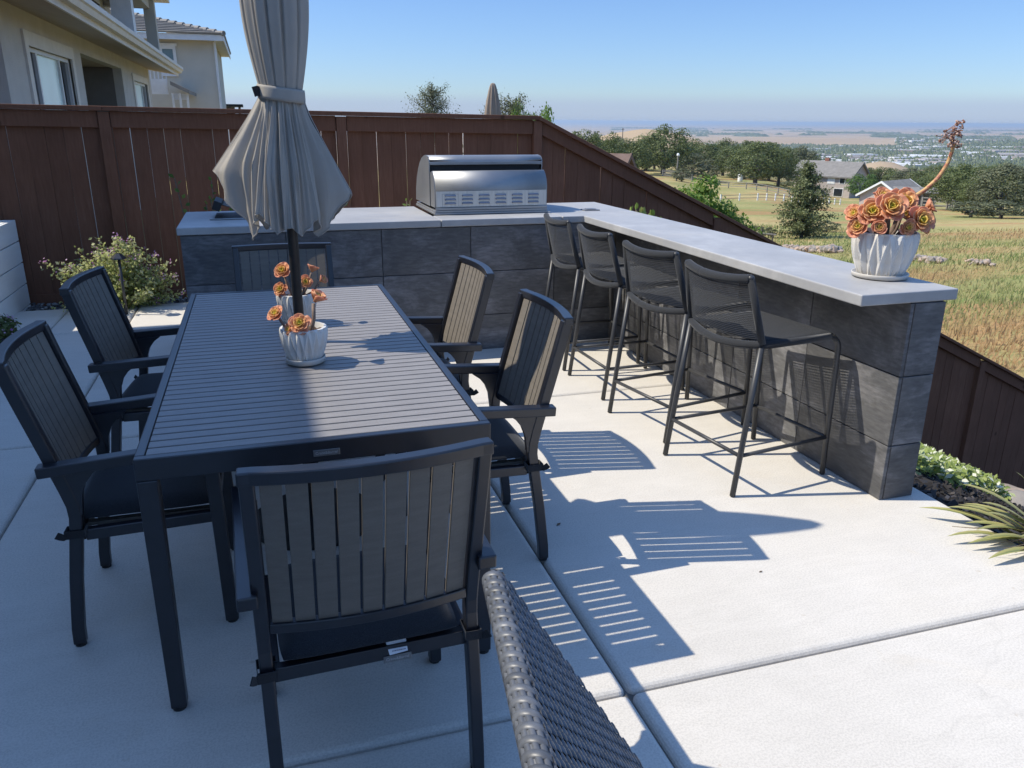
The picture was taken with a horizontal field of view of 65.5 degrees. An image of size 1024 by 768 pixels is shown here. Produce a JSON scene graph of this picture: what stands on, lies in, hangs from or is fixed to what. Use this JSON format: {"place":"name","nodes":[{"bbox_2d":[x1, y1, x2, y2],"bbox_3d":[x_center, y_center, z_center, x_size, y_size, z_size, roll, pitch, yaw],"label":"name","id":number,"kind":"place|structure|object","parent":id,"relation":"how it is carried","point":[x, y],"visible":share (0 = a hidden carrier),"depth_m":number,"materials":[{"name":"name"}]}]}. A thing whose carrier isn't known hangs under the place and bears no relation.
{"place":"outdoors","nodes":[
{"label":"outdoors","id":0,"kind":"place"},
{"bbox_2d":[168,174,232,215],"bbox_3d":[-2.362,-1.035,6.320,0.535,1.239,0.279,-5,19,-16],"label":"leafy sprig","id":1,"kind":"object","parent":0,"point":[183,196],"visible":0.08,"depth_m":6.14,"materials":[{"name":"green plant"}]},
{"bbox_2d":[0,303,1023,767],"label":"patio","id":2,"kind":"structure","parent":0,"point":[850,625],"depth_m":2.56,"materials":[{"name":"concrete"}]},
{"bbox_2d":[0,313,21,342],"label":"bedding plant","id":3,"kind":"object","parent":2,"relation":"on","point":[6,330],"visible":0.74,"depth_m":5.25,"materials":[{"name":"green plant"}]},
{"bbox_2d":[0,220,30,321],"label":"plank planter","id":4,"kind":"object","parent":2,"relation":"on","point":[14,296],"visible":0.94,"depth_m":6.56,"materials":[{"name":"wood"}]},
{"bbox_2d":[40,232,185,311],"bbox_3d":[-3.352,-0.925,6.728,0.995,0.697,0.887,4,19,10],"label":"flowering shrub","id":5,"kind":"object","parent":2,"relation":"on","point":[142,284],"visible":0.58,"depth_m":6.69,"materials":[{"name":"green plant"}]},
{"bbox_2d":[59,266,178,452],"bbox_3d":[-1.535,-0.025,3.485,0.587,0.913,0.559,-3,19,-11],"label":"slatted armchair","id":6,"kind":"object","parent":2,"relation":"on","point":[117,346],"visible":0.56,"depth_m":3.35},
{"bbox_2d":[110,253,127,314],"bbox_3d":[-3.167,-0.812,6.476,0.124,0.505,0.107,-5,19,-16],"label":"path light","id":7,"kind":"object","parent":2,"relation":"on","point":[118,257],"visible":0.97,"depth_m":6.44,"materials":[{"name":"metal"}]},
{"bbox_2d":[0,320,238,646],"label":"slatted armchair","id":8,"kind":"object","parent":2,"relation":"on","point":[66,425],"visible":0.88,"depth_m":2.44,"materials":[{"name":"metal"}]},
{"bbox_2d":[231,242,333,290],"bbox_3d":[-1.137,-0.225,4.098,0.559,0.913,0.587,-5,19,-16],"label":"slatted armchair","id":9,"kind":"object","parent":2,"relation":"on","point":[281,248],"visible":0.2,"depth_m":4.19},
{"bbox_2d":[213,0,361,550],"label":"patio parasol","id":10,"kind":"object","parent":2,"relation":"on","point":[277,170],"visible":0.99,"depth_m":2.70,"materials":[{"name":"grey fabric"}]},
{"bbox_2d":[133,284,490,711],"bbox_3d":[-0.791,0.195,3.093,0.903,0.753,2.030,-5,19,-16],"label":"dining table","id":11,"kind":"object","parent":2,"relation":"on","point":[235,391],"visible":0.94,"depth_m":2.35,"materials":[{"name":"metal"}]},
{"bbox_2d":[267,289,327,366],"bbox_3d":[-0.705,-0.191,2.671,0.160,0.246,0.175,10,21,27],"label":"potted succulent","id":12,"kind":"object","parent":11,"relation":"on","point":[303,338],"visible":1,"depth_m":2.64,"materials":[{"name":"ceramic"}]},
{"bbox_2d":[273,262,327,323],"bbox_3d":[-0.852,-0.365,3.192,0.190,0.248,0.162,7,19,19],"label":"potted succulent","id":13,"kind":"object","parent":11,"relation":"on","point":[283,294],"visible":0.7,"depth_m":3.16,"materials":[{"name":"orange plant"}]},
{"bbox_2d":[231,437,495,767],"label":"slatted armchair","id":14,"kind":"object","parent":2,"relation":"on","point":[351,604],"visible":1,"depth_m":1.71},
{"bbox_2d":[375,255,493,480],"bbox_3d":[-0.407,-0.095,3.721,0.587,0.913,0.559,-6,19,-17],"label":"slatted armchair","id":15,"kind":"object","parent":2,"relation":"on","point":[454,329],"visible":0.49,"depth_m":3.72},
{"bbox_2d":[395,289,573,560],"bbox_3d":[-0.122,0.158,2.964,0.587,0.913,0.559,-5,19,-16],"label":"slatted armchair","id":16,"kind":"object","parent":2,"relation":"on","point":[519,379],"visible":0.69,"depth_m":2.90,"materials":[{"name":"metal"}]},
{"bbox_2d":[482,569,643,767],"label":"wicker chair","id":17,"kind":"object","parent":2,"relation":"on","point":[559,718],"visible":1,"depth_m":1.03,"materials":[{"name":"wicker"}]},
{"bbox_2d":[176,202,957,499],"bbox_3d":[-0.254,-0.312,4.559,3.118,1.021,3.673,-5,19,-17],"label":"outdoor kitchen counter","id":18,"kind":"object","parent":2,"relation":"on","point":[887,333],"visible":0.67,"depth_m":4.48,"materials":[{"name":"stone"}]},
{"bbox_2d":[210,197,243,219],"bbox_3d":[-1.760,-1.208,5.368,0.520,0.149,0.380,-5,19,-16],"label":"sink with faucet","id":19,"kind":"object","parent":18,"relation":"on","point":[218,203],"visible":0.43,"depth_m":5.21,"materials":[{"name":"silver metal"}]},
{"bbox_2d":[416,154,547,214],"bbox_3d":[-0.245,-1.498,5.890,0.833,0.391,0.747,-5,19,-16],"label":"built in grill","id":20,"kind":"object","parent":18,"relation":"on","point":[469,184],"visible":1,"depth_m":5.61,"materials":[{"name":"silver metal"}]},
{"bbox_2d":[581,208,599,210],"bbox_3d":[0.579,-1.292,5.893,0.120,0.012,0.090,-5,19,-16],"label":"outlet cover","id":21,"kind":"object","parent":18,"relation":"on","point":[590,209],"visible":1,"depth_m":5.87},
{"bbox_2d":[843,119,964,280],"bbox_3d":[1.619,-0.768,3.324,0.461,0.643,0.277,-5,19,-16],"label":"potted succulent","id":22,"kind":"object","parent":18,"relation":"on","point":[882,249],"visible":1,"depth_m":3.28,"materials":[{"name":"ceramic"}]},
{"bbox_2d":[544,213,642,370],"bbox_3d":[0.513,-0.640,5.311,0.575,0.957,0.518,-5,19,-16],"label":"bar stool","id":23,"kind":"object","parent":2,"relation":"on","point":[574,258],"visible":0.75,"depth_m":5.17,"materials":[{"name":"black metal"}]},
{"bbox_2d":[568,224,687,399],"bbox_3d":[0.693,-0.462,4.777,0.575,0.957,0.518,-6,19,-18],"label":"bar stool","id":24,"kind":"object","parent":2,"relation":"on","point":[615,272],"visible":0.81,"depth_m":4.64,"materials":[{"name":"metal"}]},
{"bbox_2d":[607,240,752,442],"bbox_3d":[0.888,-0.264,4.181,0.575,0.957,0.518,-9,21,-26],"label":"bar stool","id":25,"kind":"object","parent":2,"relation":"on","point":[674,296],"visible":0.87,"depth_m":4.05,"materials":[{"name":"metal"}]},
{"bbox_2d":[663,259,840,496],"bbox_3d":[1.084,-0.073,3.610,0.575,0.957,0.518,-8,20,-24],"label":"bar stool","id":26,"kind":"object","parent":2,"relation":"on","point":[758,329],"visible":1,"depth_m":3.47,"materials":[{"name":"metal"}]},
{"bbox_2d":[84,122,1023,543],"bbox_3d":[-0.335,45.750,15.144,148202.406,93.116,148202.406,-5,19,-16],"label":"terrain","id":27,"kind":"structure","parent":0,"point":[754,206],"depth_m":111.57,"materials":[{"name":"beige plant"}]},
{"bbox_2d":[0,0,182,254],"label":"neighbor house","id":28,"kind":"structure","parent":27,"relation":"on","point":[79,52],"depth_m":11.06,"materials":[{"name":"grey paint"}]},
{"bbox_2d":[20,29,84,148],"bbox_3d":[-5.956,-3.738,10.367,0.128,1.376,2.750,-5,19,-16],"label":"window","id":29,"kind":"structure","parent":28,"relation":"in","point":[49,78],"depth_m":10.25,"materials":[{"name":"white glass"}]},
{"bbox_2d":[131,73,150,111],"bbox_3d":[-8.605,-6.432,18.497,0.128,1.345,2.680,-5,19,-16],"label":"window","id":30,"kind":"structure","parent":28,"relation":"in","point":[139,89],"depth_m":18.62,"materials":[{"name":"white glass"}]},
{"bbox_2d":[110,8,230,177],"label":"stucco house","id":31,"kind":"structure","parent":27,"relation":"on","point":[196,52],"depth_m":26.18,"materials":[{"name":"paint"}]},
{"bbox_2d":[159,43,178,76],"bbox_3d":[-11.176,-10.547,25.914,0.608,1.001,0.070,-5,19,-16],"label":"window","id":32,"kind":"structure","parent":31,"relation":"in","point":[168,49],"depth_m":25.85,"materials":[{"name":"white glass"}]},
{"bbox_2d":[226,104,242,113],"bbox_3d":[-12.662,-11.276,36.248,1.050,2.730,2.000,-5,19,-16],"label":"patio cover","id":33,"kind":"object","parent":27,"relation":"on","point":[232,106],"visible":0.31,"depth_m":35.03,"materials":[{"name":"wood"}]},
{"bbox_2d":[401,81,461,140],"bbox_3d":[-4.194,-12.616,42.921,3.869,7.417,3.716,-7,20,-22],"label":"conifer tree","id":34,"kind":"object","parent":27,"relation":"on","point":[432,104],"visible":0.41,"depth_m":42.02,"materials":[{"name":"green plant"}]},
{"bbox_2d":[484,83,500,114],"bbox_3d":[-0.337,-3.787,14.077,0.330,2.875,0.342,-5,19,-16],"label":"closed parasol","id":35,"kind":"object","parent":27,"relation":"on","point":[492,106],"visible":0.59,"depth_m":13.65,"materials":[{"name":"beige fabric"}]},
{"bbox_2d":[0,104,1023,488],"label":"wooden fence","id":36,"kind":"object","parent":27,"relation":"on","point":[974,416],"visible":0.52,"depth_m":7.34,"materials":[{"name":"wood"}]},
{"bbox_2d":[479,89,546,120],"bbox_3d":[0.043,-10.449,39.688,4.847,8.207,5.046,7,19,19],"label":"conifer tree","id":37,"kind":"object","parent":27,"relation":"on","point":[510,109],"visible":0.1,"depth_m":38.40,"materials":[{"name":"green plant"}]},
{"bbox_2d":[511,98,536,154],"bbox_3d":[0.530,-9.793,38.889,2.615,7.902,2.672,10,21,27],"label":"leafy tree","id":38,"kind":"object","parent":27,"relation":"on","point":[520,114],"visible":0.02,"depth_m":37.89,"materials":[{"name":"green plant"}]},
{"bbox_2d":[540,101,554,123],"bbox_3d":[1.545,-10.007,40.847,2.672,8.504,2.615,2,18,5],"label":"leafy tree","id":39,"kind":"object","parent":27,"relation":"on","point":[546,110],"depth_m":39.87,"materials":[{"name":"green plant"}]},
{"bbox_2d":[572,129,605,150],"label":"oak tree","id":40,"kind":"object","parent":27,"relation":"on","point":[595,140],"visible":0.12,"depth_m":113.30,"materials":[{"name":"green plant"}]},
{"bbox_2d":[564,153,636,199],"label":"brown barn","id":41,"kind":"structure","parent":27,"relation":"on","point":[628,158],"depth_m":56.46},
{"bbox_2d":[594,131,624,153],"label":"oak tree","id":42,"kind":"object","parent":27,"relation":"on","point":[609,142],"visible":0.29,"depth_m":120.84,"materials":[{"name":"green plant"}]},
{"bbox_2d":[603,135,633,154],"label":"oak tree","id":43,"kind":"object","parent":27,"relation":"on","point":[620,138],"visible":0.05,"depth_m":179.68,"materials":[{"name":"green plant"}]},
{"bbox_2d":[610,138,655,168],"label":"oak tree","id":44,"kind":"object","parent":27,"relation":"on","point":[641,150],"visible":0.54,"depth_m":152.36,"materials":[{"name":"green plant"}]},
{"bbox_2d":[625,143,671,170],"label":"oak tree","id":45,"kind":"object","parent":27,"relation":"on","point":[645,169],"visible":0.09,"depth_m":174.93,"materials":[{"name":"green plant"}]},
{"bbox_2d":[628,123,696,173],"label":"oak tree","id":46,"kind":"object","parent":27,"relation":"on","point":[653,139],"visible":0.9,"depth_m":158.29,"materials":[{"name":"green plant"}]},
{"bbox_2d":[662,170,692,180],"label":"split rail fence","id":47,"kind":"object","parent":27,"relation":"on","point":[675,176],"visible":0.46,"depth_m":151.66,"materials":[{"name":"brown wood"}]},
{"bbox_2d":[670,168,692,181],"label":"field bush","id":48,"kind":"object","parent":27,"relation":"on","point":[682,176],"visible":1,"depth_m":141.61,"materials":[{"name":"green plant"}]},
{"bbox_2d":[666,143,707,168],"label":"oak tree","id":49,"kind":"object","parent":27,"relation":"on","point":[702,153],"visible":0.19,"depth_m":186.89,"materials":[{"name":"green plant"}]},
{"bbox_2d":[670,153,714,175],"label":"field bush","id":50,"kind":"object","parent":27,"relation":"on","point":[698,156],"visible":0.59,"depth_m":169.57,"materials":[{"name":"green plant"}]},
{"bbox_2d":[674,171,730,217],"bbox_3d":[5.011,-3.757,23.405,3.420,4.826,3.494,-9,20,-25],"label":"leafy tree","id":51,"kind":"object","parent":27,"relation":"on","point":[700,194],"visible":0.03,"depth_m":22.73,"materials":[{"name":"green plant"}]},
{"bbox_2d":[685,138,722,172],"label":"oak tree","id":52,"kind":"object","parent":27,"relation":"on","point":[707,147],"visible":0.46,"depth_m":194.20,"materials":[{"name":"green plant"}]},
{"bbox_2d":[692,164,721,180],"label":"field bush","id":53,"kind":"object","parent":27,"relation":"on","point":[714,171],"visible":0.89,"depth_m":157.27,"materials":[{"name":"green plant"}]},
{"bbox_2d":[705,138,738,175],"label":"oak tree","id":54,"kind":"object","parent":27,"relation":"on","point":[723,144],"visible":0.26,"depth_m":205.20,"materials":[{"name":"green plant"}]},
{"bbox_2d":[712,146,755,177],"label":"oak tree","id":55,"kind":"object","parent":27,"relation":"on","point":[724,158],"visible":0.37,"depth_m":185.28,"materials":[{"name":"green plant"}]},
{"bbox_2d":[714,196,766,237],"bbox_3d":[6.095,-3.569,24.363,3.083,4.350,3.018,-12,22,-34],"label":"leafy tree","id":56,"kind":"object","parent":27,"relation":"on","point":[725,210],"visible":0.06,"depth_m":23.28,"materials":[{"name":"green plant"}]},
{"bbox_2d":[724,161,762,178],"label":"field bush","id":57,"kind":"object","parent":27,"relation":"on","point":[728,168],"visible":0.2,"depth_m":177.67,"materials":[{"name":"green plant"}]},
{"bbox_2d":[726,140,763,170],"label":"oak tree","id":58,"kind":"object","parent":27,"relation":"on","point":[746,143],"visible":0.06,"depth_m":206.97,"materials":[{"name":"green plant"}]},
{"bbox_2d":[713,181,789,196],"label":"rail fence","id":59,"kind":"object","parent":27,"relation":"on","point":[756,185],"visible":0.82,"depth_m":135.55,"materials":[{"name":"white wood"}]},
{"bbox_2d":[723,140,788,182],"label":"oak tree","id":60,"kind":"object","parent":27,"relation":"on","point":[757,169],"visible":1,"depth_m":150.37,"materials":[{"name":"green plant"}]},
{"bbox_2d":[756,142,781,159],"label":"oak tree","id":61,"kind":"object","parent":27,"relation":"on","point":[776,145],"visible":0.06,"depth_m":218.97,"materials":[{"name":"green plant"}]},
{"bbox_2d":[764,227,776,237],"bbox_3d":[19.157,-11.279,59.516,1.179,0.924,1.223,1,18,2],"label":"field bush","id":62,"kind":"object","parent":27,"relation":"on","point":[768,230],"visible":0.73,"depth_m":59.31,"materials":[{"name":"green plant"}]},
{"bbox_2d":[752,150,792,180],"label":"oak tree","id":63,"kind":"object","parent":27,"relation":"on","point":[768,179],"visible":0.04,"depth_m":179.25,"materials":[{"name":"green plant"}]},
{"bbox_2d":[758,146,802,185],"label":"oak tree","id":64,"kind":"object","parent":27,"relation":"on","point":[791,167],"visible":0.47,"depth_m":156.76,"materials":[{"name":"green plant"}]},
{"bbox_2d":[720,193,840,204],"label":"paddock fence","id":65,"kind":"object","parent":27,"relation":"on","point":[834,199],"visible":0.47,"depth_m":110.08,"materials":[{"name":"white paint"}]},
{"bbox_2d":[774,170,822,186],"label":"field bush","id":66,"kind":"object","parent":27,"relation":"on","point":[785,184],"visible":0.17,"depth_m":165.25,"materials":[{"name":"green plant"}]},
{"bbox_2d":[785,145,819,181],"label":"oak tree","id":67,"kind":"object","parent":27,"relation":"on","point":[806,153],"visible":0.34,"depth_m":184.61,"materials":[{"name":"green plant"}]},
{"bbox_2d":[771,160,842,237],"bbox_3d":[21.143,-13.190,57.898,4.876,5.976,4.630,-6,19,-19],"label":"pine tree","id":68,"kind":"object","parent":27,"relation":"on","point":[802,226],"visible":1,"depth_m":57.60,"materials":[{"name":"green plant"}]},
{"bbox_2d":[781,244,843,252],"bbox_3d":[17.939,-8.349,48.613,1.232,0.909,5.246,-9,21,-27],"label":"stone pile","id":69,"kind":"object","parent":27,"relation":"on","point":[832,248],"visible":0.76,"depth_m":47.41,"materials":[{"name":"stone"}]},
{"bbox_2d":[610,127,1023,169],"bbox_3d":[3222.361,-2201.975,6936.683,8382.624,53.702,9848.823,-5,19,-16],"label":"valley trees","id":70,"kind":"object","parent":27,"relation":"on","point":[959,155],"visible":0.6,"depth_m":2623.39,"materials":[{"name":"plant"}]},
{"bbox_2d":[817,220,841,231],"bbox_3d":[25.554,-12.683,64.374,2.161,1.086,2.243,-9,21,-27],"label":"field bush","id":71,"kind":"object","parent":27,"relation":"on","point":[833,227],"visible":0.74,"depth_m":64.09,"materials":[{"name":"green plant"}]},
{"bbox_2d":[793,158,869,197],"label":"farm house","id":72,"kind":"structure","parent":27,"relation":"on","point":[835,174],"depth_m":167.69,"materials":[{"name":"beige"}]},
{"bbox_2d":[827,178,834,183],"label":"window","id":73,"kind":"structure","parent":72,"relation":"in","point":[830,180],"depth_m":167.72,"materials":[{"name":"glass"}]},
{"bbox_2d":[833,188,842,196],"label":"window","id":74,"kind":"structure","parent":72,"relation":"in","point":[837,192],"depth_m":167.18,"materials":[{"name":"glass"}]},
{"bbox_2d":[844,173,878,198],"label":"round tree","id":75,"kind":"object","parent":27,"relation":"on","point":[855,190],"visible":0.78,"depth_m":153.20,"materials":[{"name":"green plant"}]},
{"bbox_2d":[868,167,883,184],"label":"oak tree","id":76,"kind":"object","parent":27,"relation":"on","point":[870,169],"visible":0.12,"depth_m":224.27,"materials":[{"name":"green plant"}]},
{"bbox_2d":[745,223,1023,373],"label":"field grass","id":77,"kind":"structure","parent":27,"relation":"on","point":[980,302],"depth_m":33.77,"materials":[{"name":"plant"}]},
{"bbox_2d":[869,166,900,183],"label":"oak tree","id":78,"kind":"object","parent":27,"relation":"on","point":[881,171],"visible":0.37,"depth_m":219.32,"materials":[{"name":"green plant"}]},
{"bbox_2d":[855,179,920,203],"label":"barn","id":79,"kind":"structure","parent":27,"relation":"on","point":[868,192],"depth_m":131.24,"materials":[{"name":"beige"}]},
{"bbox_2d":[880,169,911,180],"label":"oak tree","id":80,"kind":"object","parent":27,"relation":"on","point":[889,175],"visible":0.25,"depth_m":214.41,"materials":[{"name":"green plant"}]},
{"bbox_2d":[887,167,930,180],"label":"oak tree","id":81,"kind":"object","parent":27,"relation":"on","point":[905,171],"visible":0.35,"depth_m":208.73,"materials":[{"name":"green plant"}]},
{"bbox_2d":[807,137,1023,168],"bbox_3d":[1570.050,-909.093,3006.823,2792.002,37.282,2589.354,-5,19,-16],"label":"town buildings","id":82,"kind":"structure","parent":27,"relation":"on","point":[1016,155],"depth_m":1992.28,"materials":[{"name":"white"}]},
{"bbox_2d":[893,186,937,205],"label":"open shed","id":83,"kind":"structure","parent":27,"relation":"on","point":[918,189],"depth_m":118.75,"materials":[{"name":"grey"}]},
{"bbox_2d":[901,165,935,180],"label":"oak tree","id":84,"kind":"object","parent":27,"relation":"on","point":[922,173],"visible":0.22,"depth_m":202.55,"materials":[{"name":"green plant"}]},
{"bbox_2d":[913,177,945,194],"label":"oak tree","id":85,"kind":"object","parent":27,"relation":"on","point":[921,182],"visible":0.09,"depth_m":144.01,"materials":[{"name":"green plant"}]},
{"bbox_2d":[912,254,947,263],"bbox_3d":[21.611,-6.533,41.524,1.120,0.585,2.458,-3,19,-11],"label":"stone pile","id":86,"kind":"object","parent":27,"relation":"on","point":[926,258],"visible":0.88,"depth_m":40.73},
{"bbox_2d":[916,172,954,196],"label":"oak tree","id":87,"kind":"object","parent":27,"relation":"on","point":[929,177],"visible":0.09,"depth_m":150.54,"materials":[{"name":"green plant"}]},
{"bbox_2d":[924,165,951,177],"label":"oak tree","id":88,"kind":"object","parent":27,"relation":"on","point":[936,168],"visible":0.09,"depth_m":196.72,"materials":[{"name":"green plant"}]},
{"bbox_2d":[921,197,955,208],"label":"rail pen","id":89,"kind":"object","parent":27,"relation":"on","point":[946,205],"visible":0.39,"depth_m":109.36,"materials":[{"name":"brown wood"}]},
{"bbox_2d":[930,167,975,188],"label":"oak tree","id":90,"kind":"object","parent":27,"relation":"on","point":[948,172],"visible":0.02,"depth_m":160.91,"materials":[{"name":"green plant"}]},
{"bbox_2d":[920,163,994,209],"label":"oak tree","id":91,"kind":"object","parent":27,"relation":"on","point":[945,180],"visible":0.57,"depth_m":102.28,"materials":[{"name":"green plant"}]},
{"bbox_2d":[913,469,1023,546],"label":"mulch","id":92,"kind":"object","parent":27,"relation":"on","point":[955,498],"visible":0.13,"depth_m":5.91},
{"bbox_2d":[630,202,660,217],"bbox_3d":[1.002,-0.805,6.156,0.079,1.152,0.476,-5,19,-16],"label":"jade plant","id":93,"kind":"object","parent":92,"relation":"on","point":[643,211],"visible":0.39,"depth_m":6.05,"materials":[{"name":"green plant"}]},
{"bbox_2d":[916,442,1015,502],"bbox_3d":[4.393,0.736,8.565,4.072,2.081,3.153,-5,19,-16],"label":"groundcover","id":94,"kind":"object","parent":92,"relation":"on","point":[949,467],"visible":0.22,"depth_m":7.21,"materials":[{"name":"green plant"}]},
{"bbox_2d":[919,473,1023,558],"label":"strap leaf plant","id":95,"kind":"object","parent":92,"relation":"in","point":[1009,534],"visible":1,"depth_m":3.13,"materials":[{"name":"plant"}]},
{"bbox_2d":[1005,490,1023,505],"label":"garden stone","id":96,"kind":"object","parent":92,"relation":"on","point":[1018,498],"visible":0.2,"depth_m":9.25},
{"bbox_2d":[949,163,993,181],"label":"oak tree","id":97,"kind":"object","parent":27,"relation":"on","point":[980,166],"visible":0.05,"depth_m":167.40,"materials":[{"name":"green plant"}]},
{"bbox_2d":[946,201,999,216],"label":"field bush","id":98,"kind":"object","parent":27,"relation":"on","point":[971,213],"visible":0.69,"depth_m":85.26,"materials":[{"name":"green plant"}]},
{"bbox_2d":[965,258,995,266],"bbox_3d":[22.894,-5.914,38.875,0.810,0.528,2.396,2,18,5],"label":"stone pile","id":99,"kind":"object","parent":27,"relation":"on","point":[981,262],"visible":0.94,"depth_m":38.66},
{"bbox_2d":[955,176,1006,209],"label":"oak tree","id":100,"kind":"object","parent":27,"relation":"on","point":[962,197],"visible":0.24,"depth_m":98.11,"materials":[{"name":"green plant"}]},
{"bbox_2d":[963,162,1023,214],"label":"oak tree","id":101,"kind":"object","parent":27,"relation":"on","point":[1001,172],"visible":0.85,"depth_m":89.11,"materials":[{"name":"green plant"}]},
{"bbox_2d":[969,199,1023,218],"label":"field bush","id":102,"kind":"object","parent":27,"relation":"on","point":[1018,209],"visible":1,"depth_m":81.22,"materials":[{"name":"green plant"}]},
{"bbox_2d":[998,174,1023,211],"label":"oak tree","id":103,"kind":"object","parent":27,"relation":"on","point":[1011,185],"visible":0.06,"depth_m":97.14,"materials":[{"name":"green plant"}]},
{"bbox_2d":[999,483,1023,490],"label":"garden stone","id":104,"kind":"object","parent":27,"relation":"on","point":[1014,487],"visible":0.13,"depth_m":10.34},
{"bbox_2d":[134,0,1023,124],"label":"sky","id":105,"kind":"structure","parent":0,"point":[927,62],"materials":[{"name":"blue"}]},
{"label":"pebble bed","id":106,"kind":"structure","parent":0,"visible":0},
{"bbox_2d":[26,295,187,310],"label":"pebbles","id":107,"kind":"object","parent":106,"relation":"on","point":[37,307],"visible":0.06,"depth_m":7.03,"materials":[{"name":"gravel"}]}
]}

